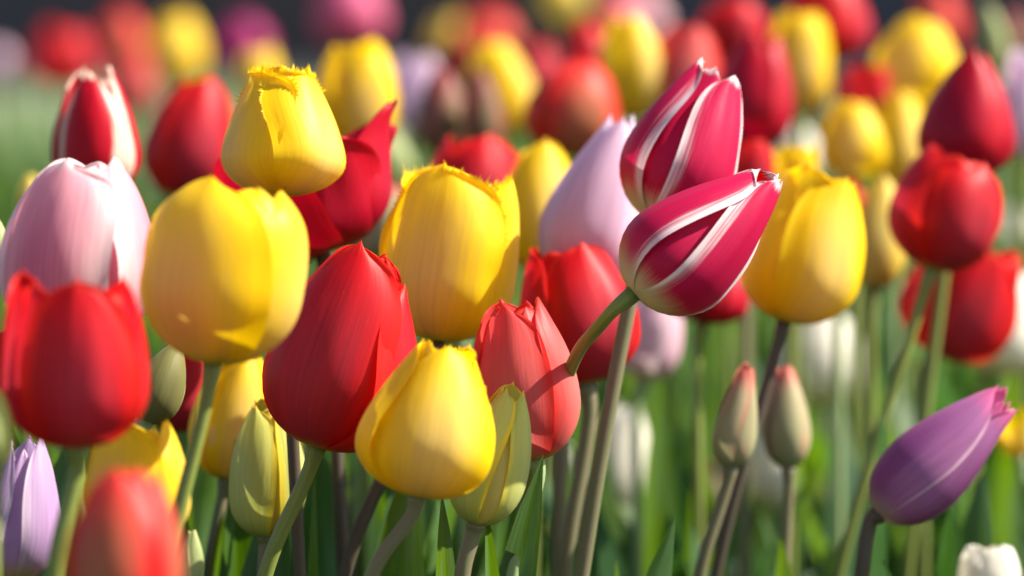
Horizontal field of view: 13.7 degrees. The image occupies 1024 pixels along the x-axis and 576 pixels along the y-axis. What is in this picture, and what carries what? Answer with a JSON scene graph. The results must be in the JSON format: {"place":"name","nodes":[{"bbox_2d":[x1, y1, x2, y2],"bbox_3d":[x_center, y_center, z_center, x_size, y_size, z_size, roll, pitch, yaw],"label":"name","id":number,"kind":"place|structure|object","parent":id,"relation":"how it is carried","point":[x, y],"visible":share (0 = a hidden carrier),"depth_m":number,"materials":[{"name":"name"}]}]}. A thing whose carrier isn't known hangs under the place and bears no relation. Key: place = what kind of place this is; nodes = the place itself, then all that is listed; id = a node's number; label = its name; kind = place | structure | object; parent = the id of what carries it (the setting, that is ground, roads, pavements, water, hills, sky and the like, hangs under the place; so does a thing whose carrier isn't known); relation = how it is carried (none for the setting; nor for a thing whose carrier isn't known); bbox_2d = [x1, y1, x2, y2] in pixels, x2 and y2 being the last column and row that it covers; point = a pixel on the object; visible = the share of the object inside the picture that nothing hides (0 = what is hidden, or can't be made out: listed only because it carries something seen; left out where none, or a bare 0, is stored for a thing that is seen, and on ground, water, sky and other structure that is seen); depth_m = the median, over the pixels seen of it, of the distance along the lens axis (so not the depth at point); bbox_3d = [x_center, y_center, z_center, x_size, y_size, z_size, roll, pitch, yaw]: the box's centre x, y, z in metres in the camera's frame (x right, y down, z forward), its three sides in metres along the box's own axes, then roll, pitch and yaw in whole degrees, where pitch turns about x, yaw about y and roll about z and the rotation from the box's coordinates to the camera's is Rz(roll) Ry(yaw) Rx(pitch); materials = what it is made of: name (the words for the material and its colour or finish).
{"place":"outdoors","nodes":[
{"label":"outdoors","id":0,"kind":"place"},
{"bbox_2d":[3,88,923,183],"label":"lawn","id":1,"kind":"structure","parent":0,"point":[46,102],"depth_m":12.68,"materials":[{"name":"green plant"}]},
{"bbox_2d":[7,69,1006,88],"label":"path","id":2,"kind":"structure","parent":0,"point":[224,78],"depth_m":15.87,"materials":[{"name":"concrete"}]},
{"label":"ground","id":3,"kind":"structure","parent":0,"visible":0},
{"bbox_2d":[0,0,1023,68],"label":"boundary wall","id":4,"kind":"structure","parent":3,"relation":"on","point":[296,39],"depth_m":16.57,"materials":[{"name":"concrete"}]},
{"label":"soil","id":5,"kind":"structure","parent":0,"visible":0},
{"bbox_2d":[0,221,4,245],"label":"tulip bud","id":6,"kind":"object","parent":5,"relation":"on","point":[2,230],"visible":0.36,"depth_m":1.60,"materials":[{"name":"yellow"}]},
{"bbox_2d":[0,391,12,575],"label":"tulip bud","id":7,"kind":"object","parent":5,"relation":"on","point":[6,435],"visible":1,"depth_m":1.36,"materials":[{"name":"green plant"}]},
{"bbox_2d":[0,43,15,332],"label":"tulip","id":8,"kind":"object","parent":5,"relation":"on","point":[7,71],"visible":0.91,"depth_m":3.90,"materials":[{"name":"plant"}]},
{"bbox_2d":[17,174,35,443],"bbox_3d":[-0.213,0.181,2.050,0.159,0.477,0.081,-2,5,-21],"label":"tulip bud","id":9,"kind":"object","parent":5,"relation":"on","point":[27,181],"visible":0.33,"depth_m":2.00,"materials":[{"name":"green"}]},
{"bbox_2d":[0,436,59,575],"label":"tulip","id":10,"kind":"object","parent":5,"relation":"on","point":[30,505],"visible":0.82,"depth_m":1.51,"materials":[{"name":"purple"}]},
{"bbox_2d":[29,22,95,104],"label":"tulip","id":11,"kind":"object","parent":5,"relation":"on","point":[59,59],"visible":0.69,"depth_m":3.88,"materials":[{"name":"red plant"}]},
{"bbox_2d":[0,269,149,575],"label":"tulip","id":12,"kind":"object","parent":5,"relation":"on","point":[74,373],"visible":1,"depth_m":1.36,"materials":[{"name":"red plant"}]},
{"bbox_2d":[0,156,149,525],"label":"tulip","id":13,"kind":"object","parent":5,"relation":"on","point":[71,220],"visible":0.66,"depth_m":1.48,"materials":[{"name":"pink plant"}]},
{"bbox_2d":[3,10,146,214],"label":"tulip","id":14,"kind":"object","parent":5,"relation":"on","point":[121,34],"visible":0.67,"depth_m":3.98,"materials":[{"name":"red plant"}]},
{"bbox_2d":[51,65,140,454],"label":"tulip","id":15,"kind":"object","parent":5,"relation":"on","point":[94,122],"visible":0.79,"depth_m":1.75,"materials":[{"name":"red plant"}]},
{"bbox_2d":[64,465,182,575],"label":"tulip","id":16,"kind":"object","parent":5,"relation":"on","point":[125,524],"visible":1,"depth_m":1.23,"materials":[{"name":"red plant"}]},
{"bbox_2d":[112,50,155,187],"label":"tulip","id":17,"kind":"object","parent":5,"relation":"on","point":[133,73],"visible":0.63,"depth_m":3.48,"materials":[{"name":"red plant"}]},
{"bbox_2d":[83,419,190,522],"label":"tulip","id":18,"kind":"object","parent":5,"relation":"on","point":[134,447],"visible":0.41,"depth_m":1.45,"materials":[{"name":"yellow plant"}]},
{"bbox_2d":[135,346,185,430],"bbox_3d":[-0.154,0.241,1.583,0.086,0.440,0.176,-2,5,-21],"label":"tulip bud","id":19,"kind":"object","parent":5,"relation":"on","point":[167,367],"visible":0.68,"depth_m":1.57,"materials":[{"name":"green"}]},
{"bbox_2d":[141,12,204,353],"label":"tulip","id":20,"kind":"object","parent":5,"relation":"on","point":[174,49],"visible":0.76,"depth_m":3.68,"materials":[{"name":"yellow plant"}]},
{"bbox_2d":[157,345,202,439],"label":"tulip","id":21,"kind":"object","parent":5,"relation":"on","point":[179,421],"visible":0.2,"depth_m":1.71,"materials":[{"name":"red plant"}]},
{"bbox_2d":[142,75,231,346],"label":"tulip","id":22,"kind":"object","parent":5,"relation":"on","point":[183,141],"visible":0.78,"depth_m":2.04,"materials":[{"name":"red plant"}]},
{"bbox_2d":[182,530,203,575],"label":"tulip bud","id":23,"kind":"object","parent":5,"relation":"on","point":[193,558],"visible":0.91,"depth_m":1.50,"materials":[{"name":"green"}]},
{"bbox_2d":[140,175,307,539],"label":"tulip","id":24,"kind":"object","parent":5,"relation":"on","point":[223,276],"visible":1,"depth_m":1.42,"materials":[{"name":"yellow plant"}]},
{"bbox_2d":[188,357,263,575],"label":"tulip","id":25,"kind":"object","parent":5,"relation":"on","point":[238,392],"visible":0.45,"depth_m":1.67,"materials":[{"name":"yellow plant"}]},
{"bbox_2d":[217,16,269,66],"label":"tulip","id":26,"kind":"object","parent":5,"relation":"on","point":[238,38],"visible":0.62,"depth_m":4.18,"materials":[{"name":"purple"}]},
{"bbox_2d":[236,44,279,91],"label":"tulip","id":27,"kind":"object","parent":5,"relation":"on","point":[251,58],"visible":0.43,"depth_m":2.89,"materials":[{"name":"yellow plant"}]},
{"bbox_2d":[221,60,345,575],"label":"tulip","id":28,"kind":"object","parent":5,"relation":"on","point":[282,133],"visible":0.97,"depth_m":1.59,"materials":[{"name":"yellow plant"}]},
{"bbox_2d":[214,99,396,572],"bbox_3d":[-0.043,0.190,1.670,0.123,0.526,0.186,-3,6,-27],"label":"tulip","id":29,"kind":"object","parent":5,"relation":"on","point":[349,205],"visible":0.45,"depth_m":1.67,"materials":[{"name":"red plant"}]},
{"bbox_2d":[221,240,416,575],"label":"tulip","id":30,"kind":"object","parent":5,"relation":"on","point":[335,357],"visible":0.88,"depth_m":1.54,"materials":[{"name":"red plant"}]},
{"bbox_2d":[229,398,435,575],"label":"tulip bud","id":31,"kind":"object","parent":5,"relation":"on","point":[259,495],"visible":0.67,"depth_m":1.61,"materials":[{"name":"green"}]},
{"bbox_2d":[315,0,385,47],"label":"tulip","id":32,"kind":"object","parent":5,"relation":"on","point":[350,23],"visible":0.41,"depth_m":3.98,"materials":[{"name":"pink plant"}]},
{"bbox_2d":[318,37,398,135],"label":"tulip","id":33,"kind":"object","parent":5,"relation":"on","point":[358,82],"visible":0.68,"depth_m":2.13,"materials":[{"name":"yellow plant"}]},
{"bbox_2d":[359,181,399,575],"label":"tulip bud","id":34,"kind":"object","parent":5,"relation":"on","point":[370,241],"visible":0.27,"depth_m":1.86,"materials":[{"name":"green"}]},
{"bbox_2d":[391,132,413,191],"bbox_3d":[-0.088,0.149,2.407,0.180,0.479,0.050,0,5,-5],"label":"tulip bud","id":35,"kind":"object","parent":5,"relation":"on","point":[401,156],"visible":0.2,"depth_m":2.39,"materials":[{"name":"green"}]},
{"bbox_2d":[394,51,435,152],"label":"tulip","id":36,"kind":"object","parent":5,"relation":"on","point":[412,75],"visible":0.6,"depth_m":2.79,"materials":[{"name":"purple"}]},
{"bbox_2d":[355,338,499,575],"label":"tulip","id":37,"kind":"object","parent":5,"relation":"on","point":[425,430],"visible":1,"depth_m":1.48,"materials":[{"name":"yellow plant"}]},
{"bbox_2d":[337,159,518,575],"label":"tulip","id":38,"kind":"object","parent":5,"relation":"on","point":[449,242],"visible":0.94,"depth_m":1.62,"materials":[{"name":"yellow plant"}]},
{"bbox_2d":[220,242,639,575],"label":"tulip","id":39,"kind":"object","parent":5,"relation":"on","point":[578,290],"visible":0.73,"depth_m":1.69,"materials":[{"name":"red plant"}]},
{"bbox_2d":[415,65,463,158],"bbox_3d":[-0.061,0.138,2.310,0.212,0.517,0.055,-3,6,-32],"label":"tulip bud","id":40,"kind":"object","parent":5,"relation":"on","point":[438,118],"visible":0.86,"depth_m":2.29,"materials":[{"name":"brown"}]},
{"bbox_2d":[427,17,460,63],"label":"tulip","id":41,"kind":"object","parent":5,"relation":"on","point":[441,38],"visible":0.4,"depth_m":4.08,"materials":[{"name":"yellow"}]},
{"bbox_2d":[346,241,550,575],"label":"tulip bud","id":42,"kind":"object","parent":5,"relation":"on","point":[352,514],"visible":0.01,"depth_m":1.93,"materials":[{"name":"green plant"}]},
{"bbox_2d":[440,32,487,93],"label":"tulip","id":43,"kind":"object","parent":5,"relation":"on","point":[457,55],"visible":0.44,"depth_m":3.19,"materials":[{"name":"orange"}]},
{"bbox_2d":[430,133,518,547],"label":"tulip","id":44,"kind":"object","parent":5,"relation":"on","point":[485,157],"visible":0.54,"depth_m":1.91,"materials":[{"name":"red plant"}]},
{"bbox_2d":[461,70,503,140],"bbox_3d":[0.012,0.141,2.288,0.078,0.516,0.173,0,5,0],"label":"tulip bud","id":45,"kind":"object","parent":5,"relation":"on","point":[481,114],"visible":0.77,"depth_m":2.27,"materials":[{"name":"brown"}]},
{"bbox_2d":[455,9,520,52],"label":"tulip","id":46,"kind":"object","parent":5,"relation":"on","point":[493,26],"visible":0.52,"depth_m":3.79,"materials":[{"name":"red plant"}]},
{"bbox_2d":[450,381,531,575],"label":"tulip bud","id":47,"kind":"object","parent":5,"relation":"on","point":[494,496],"visible":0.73,"depth_m":1.53,"materials":[{"name":"green"}]},
{"bbox_2d":[0,85,1023,575],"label":"foliage","id":48,"kind":"object","parent":5,"relation":"on","point":[414,553],"visible":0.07,"depth_m":2.20,"materials":[{"name":"green plant"}]},
{"bbox_2d":[469,37,558,349],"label":"tulip","id":49,"kind":"object","parent":5,"relation":"on","point":[539,61],"visible":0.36,"depth_m":2.79,"materials":[{"name":"red plant"}]},
{"bbox_2d":[464,38,576,435],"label":"tulip","id":50,"kind":"object","parent":5,"relation":"on","point":[501,65],"visible":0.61,"depth_m":2.54,"materials":[{"name":"yellow plant"}]},
{"bbox_2d":[473,297,580,575],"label":"tulip","id":51,"kind":"object","parent":5,"relation":"on","point":[523,346],"visible":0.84,"depth_m":1.57,"materials":[{"name":"red plant"}]},
{"bbox_2d":[511,138,568,575],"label":"tulip","id":52,"kind":"object","parent":5,"relation":"on","point":[540,169],"visible":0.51,"depth_m":1.87,"materials":[{"name":"yellow plant"}]},
{"bbox_2d":[539,446,571,548],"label":"tulip","id":53,"kind":"object","parent":5,"relation":"on","point":[542,539],"visible":0.09,"depth_m":2.26,"materials":[{"name":"green plant"}]},
{"bbox_2d":[536,0,587,53],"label":"tulip","id":54,"kind":"object","parent":5,"relation":"on","point":[562,12],"visible":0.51,"depth_m":4.18,"materials":[{"name":"yellow plant"}]},
{"bbox_2d":[512,0,632,306],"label":"tulip","id":55,"kind":"object","parent":5,"relation":"on","point":[603,11],"visible":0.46,"depth_m":3.38,"materials":[{"name":"red plant"}]},
{"bbox_2d":[538,113,638,575],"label":"tulip","id":56,"kind":"object","parent":5,"relation":"on","point":[588,203],"visible":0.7,"depth_m":1.71,"materials":[{"name":"purple"}]},
{"bbox_2d":[540,13,662,550],"bbox_3d":[0.061,0.124,2.307,0.048,0.546,0.226,4,7,40],"label":"tulip","id":57,"kind":"object","parent":5,"relation":"on","point":[631,60],"visible":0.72,"depth_m":2.28,"materials":[{"name":"yellow plant"}]},
{"bbox_2d":[523,57,685,575],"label":"tulip","id":58,"kind":"object","parent":5,"relation":"on","point":[571,106],"visible":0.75,"depth_m":2.13,"materials":[{"name":"red plant"}]},
{"bbox_2d":[579,301,682,575],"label":"tulip","id":59,"kind":"object","parent":5,"relation":"on","point":[655,356],"visible":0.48,"depth_m":1.98,"materials":[{"name":"pink"}]},
{"bbox_2d":[542,458,721,534],"bbox_3d":[0.097,0.244,2.117,0.188,0.340,0.090,0,5,-3],"label":"tulip bud","id":60,"kind":"object","parent":5,"relation":"on","point":[715,475],"visible":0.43,"depth_m":2.10,"materials":[{"name":"green plant"}]},
{"bbox_2d":[623,0,665,121],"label":"tulip","id":61,"kind":"object","parent":5,"relation":"on","point":[650,14],"visible":0.17,"depth_m":4.17,"materials":[{"name":"pink plant"}]},
{"bbox_2d":[508,169,781,539],"bbox_3d":[-0.040,0.205,1.621,0.156,0.507,0.263,-4,6,-38],"label":"tulip","id":62,"kind":"object","parent":5,"relation":"on","point":[689,251],"visible":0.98,"depth_m":1.53,"materials":[{"name":"red plant"}]},
{"bbox_2d":[608,403,691,575],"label":"tulip","id":63,"kind":"object","parent":5,"relation":"on","point":[619,457],"visible":0.41,"depth_m":2.07,"materials":[{"name":"white plant"}]},
{"bbox_2d":[558,20,756,379],"bbox_3d":[0.060,0.113,2.492,0.092,0.536,0.168,-5,7,-44],"label":"tulip","id":64,"kind":"object","parent":5,"relation":"on","point":[585,39],"visible":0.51,"depth_m":2.49,"materials":[{"name":"red plant"}]},
{"bbox_2d":[574,58,742,575],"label":"tulip","id":65,"kind":"object","parent":5,"relation":"on","point":[685,133],"visible":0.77,"depth_m":1.62,"materials":[{"name":"red plant"}]},
{"bbox_2d":[569,278,748,575],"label":"tulip","id":66,"kind":"object","parent":5,"relation":"on","point":[732,305],"visible":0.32,"depth_m":1.90,"materials":[{"name":"red"}]},
{"bbox_2d":[658,23,738,575],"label":"tulip","id":67,"kind":"object","parent":5,"relation":"on","point":[683,49],"visible":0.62,"depth_m":2.29,"materials":[{"name":"red plant"}]},
{"bbox_2d":[691,64,724,425],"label":"tulip","id":68,"kind":"object","parent":5,"relation":"on","point":[721,350],"visible":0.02,"depth_m":2.90,"materials":[{"name":"green"}]},
{"bbox_2d":[693,362,756,575],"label":"tulip bud","id":69,"kind":"object","parent":5,"relation":"on","point":[734,436],"visible":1,"depth_m":1.70,"materials":[{"name":"green"}]},
{"bbox_2d":[699,0,766,386],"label":"tulip","id":70,"kind":"object","parent":5,"relation":"on","point":[727,25],"visible":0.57,"depth_m":2.48,"materials":[{"name":"red plant"}]},
{"bbox_2d":[618,180,864,555],"bbox_3d":[0.140,0.184,2.036,0.205,0.473,0.115,-1,5,-6],"label":"tulip","id":71,"kind":"object","parent":5,"relation":"on","point":[838,487],"visible":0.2,"depth_m":2.02,"materials":[{"name":"green plant"}]},
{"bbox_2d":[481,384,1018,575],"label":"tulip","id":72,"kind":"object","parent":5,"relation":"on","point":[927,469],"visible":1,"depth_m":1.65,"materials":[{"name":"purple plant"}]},
{"bbox_2d":[692,365,810,575],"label":"tulip bud","id":73,"kind":"object","parent":5,"relation":"on","point":[786,431],"visible":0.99,"depth_m":1.78,"materials":[{"name":"green"}]},
{"bbox_2d":[642,162,865,575],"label":"tulip","id":74,"kind":"object","parent":5,"relation":"on","point":[805,266],"visible":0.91,"depth_m":1.73,"materials":[{"name":"yellow plant"}]},
{"bbox_2d":[719,32,796,575],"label":"tulip","id":75,"kind":"object","parent":5,"relation":"on","point":[758,68],"visible":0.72,"depth_m":2.09,"materials":[{"name":"red plant"}]},
{"bbox_2d":[668,75,848,400],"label":"tulip","id":76,"kind":"object","parent":5,"relation":"on","point":[839,83],"visible":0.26,"depth_m":2.79,"materials":[{"name":"green"}]},
{"bbox_2d":[668,126,900,428],"bbox_3d":[0.170,0.130,2.693,0.213,0.466,0.132,0,5,0],"label":"tulip","id":77,"kind":"object","parent":5,"relation":"on","point":[790,139],"visible":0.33,"depth_m":2.69,"materials":[{"name":"white"}]},
{"bbox_2d":[737,138,836,575],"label":"tulip","id":78,"kind":"object","parent":5,"relation":"on","point":[755,155],"visible":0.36,"depth_m":1.96,"materials":[{"name":"red plant"}]},
{"bbox_2d":[756,9,831,533],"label":"tulip","id":79,"kind":"object","parent":5,"relation":"on","point":[804,39],"visible":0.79,"depth_m":2.29,"materials":[{"name":"yellow plant"}]},
{"bbox_2d":[750,316,859,575],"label":"tulip","id":80,"kind":"object","parent":5,"relation":"on","point":[818,365],"visible":0.44,"depth_m":2.31,"materials":[{"name":"white plant"}]},
{"bbox_2d":[752,423,865,563],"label":"tulip","id":81,"kind":"object","parent":5,"relation":"on","point":[767,479],"visible":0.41,"depth_m":2.11,"materials":[{"name":"white"}]},
{"bbox_2d":[733,99,917,575],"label":"tulip","id":82,"kind":"object","parent":5,"relation":"on","point":[852,146],"visible":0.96,"depth_m":2.17,"materials":[{"name":"yellow plant"}]},
{"bbox_2d":[789,0,871,533],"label":"tulip","id":83,"kind":"object","parent":5,"relation":"on","point":[848,25],"visible":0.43,"depth_m":2.43,"materials":[{"name":"red plant"}]},
{"bbox_2d":[773,144,913,575],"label":"tulip","id":84,"kind":"object","parent":5,"relation":"on","point":[789,156],"visible":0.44,"depth_m":2.00,"materials":[{"name":"yellow plant"}]},
{"bbox_2d":[682,46,1015,575],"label":"tulip","id":85,"kind":"object","parent":5,"relation":"on","point":[967,115],"visible":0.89,"depth_m":1.90,"materials":[{"name":"red plant"}]},
{"bbox_2d":[804,173,905,575],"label":"tulip","id":86,"kind":"object","parent":5,"relation":"on","point":[885,257],"visible":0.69,"depth_m":1.98,"materials":[{"name":"yellow plant"}]},
{"bbox_2d":[808,14,957,489],"bbox_3d":[0.206,0.123,2.336,0.127,0.543,0.114,0,5,0],"label":"tulip","id":87,"kind":"object","parent":5,"relation":"on","point":[916,56],"visible":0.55,"depth_m":2.33,"materials":[{"name":"yellow plant"}]},
{"bbox_2d":[759,250,1020,575],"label":"tulip","id":88,"kind":"object","parent":5,"relation":"on","point":[981,312],"visible":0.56,"depth_m":1.93,"materials":[{"name":"red plant"}]},
{"bbox_2d":[756,272,1023,561],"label":"tulip","id":89,"kind":"object","parent":5,"relation":"on","point":[1008,359],"visible":0.26,"depth_m":2.09,"materials":[{"name":"white"}]},
{"bbox_2d":[874,88,922,441],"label":"tulip","id":90,"kind":"object","parent":5,"relation":"on","point":[898,116],"visible":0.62,"depth_m":2.25,"materials":[{"name":"yellow plant"}]},
{"bbox_2d":[832,143,1002,575],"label":"tulip","id":91,"kind":"object","parent":5,"relation":"on","point":[945,213],"visible":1,"depth_m":1.83,"materials":[{"name":"red plant"}]},
{"bbox_2d":[844,63,1016,472],"bbox_3d":[0.241,0.138,2.307,0.127,0.519,0.096,-2,5,-19],"label":"tulip","id":92,"kind":"object","parent":5,"relation":"on","point":[871,86],"visible":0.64,"depth_m":2.27,"materials":[{"name":"red"}]},
{"bbox_2d":[918,0,964,49],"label":"tulip","id":93,"kind":"object","parent":5,"relation":"on","point":[946,15],"visible":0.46,"depth_m":3.19,"materials":[{"name":"red plant"}]},
{"bbox_2d":[883,544,1020,575],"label":"tulip","id":94,"kind":"object","parent":5,"relation":"on","point":[975,560],"visible":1,"depth_m":1.74,"materials":[{"name":"white plant"}]},
{"bbox_2d":[902,1,1008,387],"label":"tulip bud","id":95,"kind":"object","parent":5,"relation":"on","point":[993,43],"visible":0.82,"depth_m":2.50,"materials":[{"name":"green"}]},
{"bbox_2d":[890,46,1023,538],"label":"tulip","id":96,"kind":"object","parent":5,"relation":"on","point":[1013,88],"visible":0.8,"depth_m":2.20,"materials":[{"name":"purple"}]},
{"bbox_2d":[916,7,1023,411],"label":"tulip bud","id":97,"kind":"object","parent":5,"relation":"on","point":[1013,25],"visible":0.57,"depth_m":2.59,"materials":[{"name":"green plant"}]},
{"bbox_2d":[948,207,1014,370],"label":"tulip","id":98,"kind":"object","parent":5,"relation":"on","point":[1009,224],"visible":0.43,"depth_m":2.79,"materials":[{"name":"white plant"}]},
{"bbox_2d":[999,407,1023,551],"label":"tulip","id":99,"kind":"object","parent":5,"relation":"on","point":[1011,439],"visible":0.61,"depth_m":1.99,"materials":[{"name":"yellow plant"}]}
]}

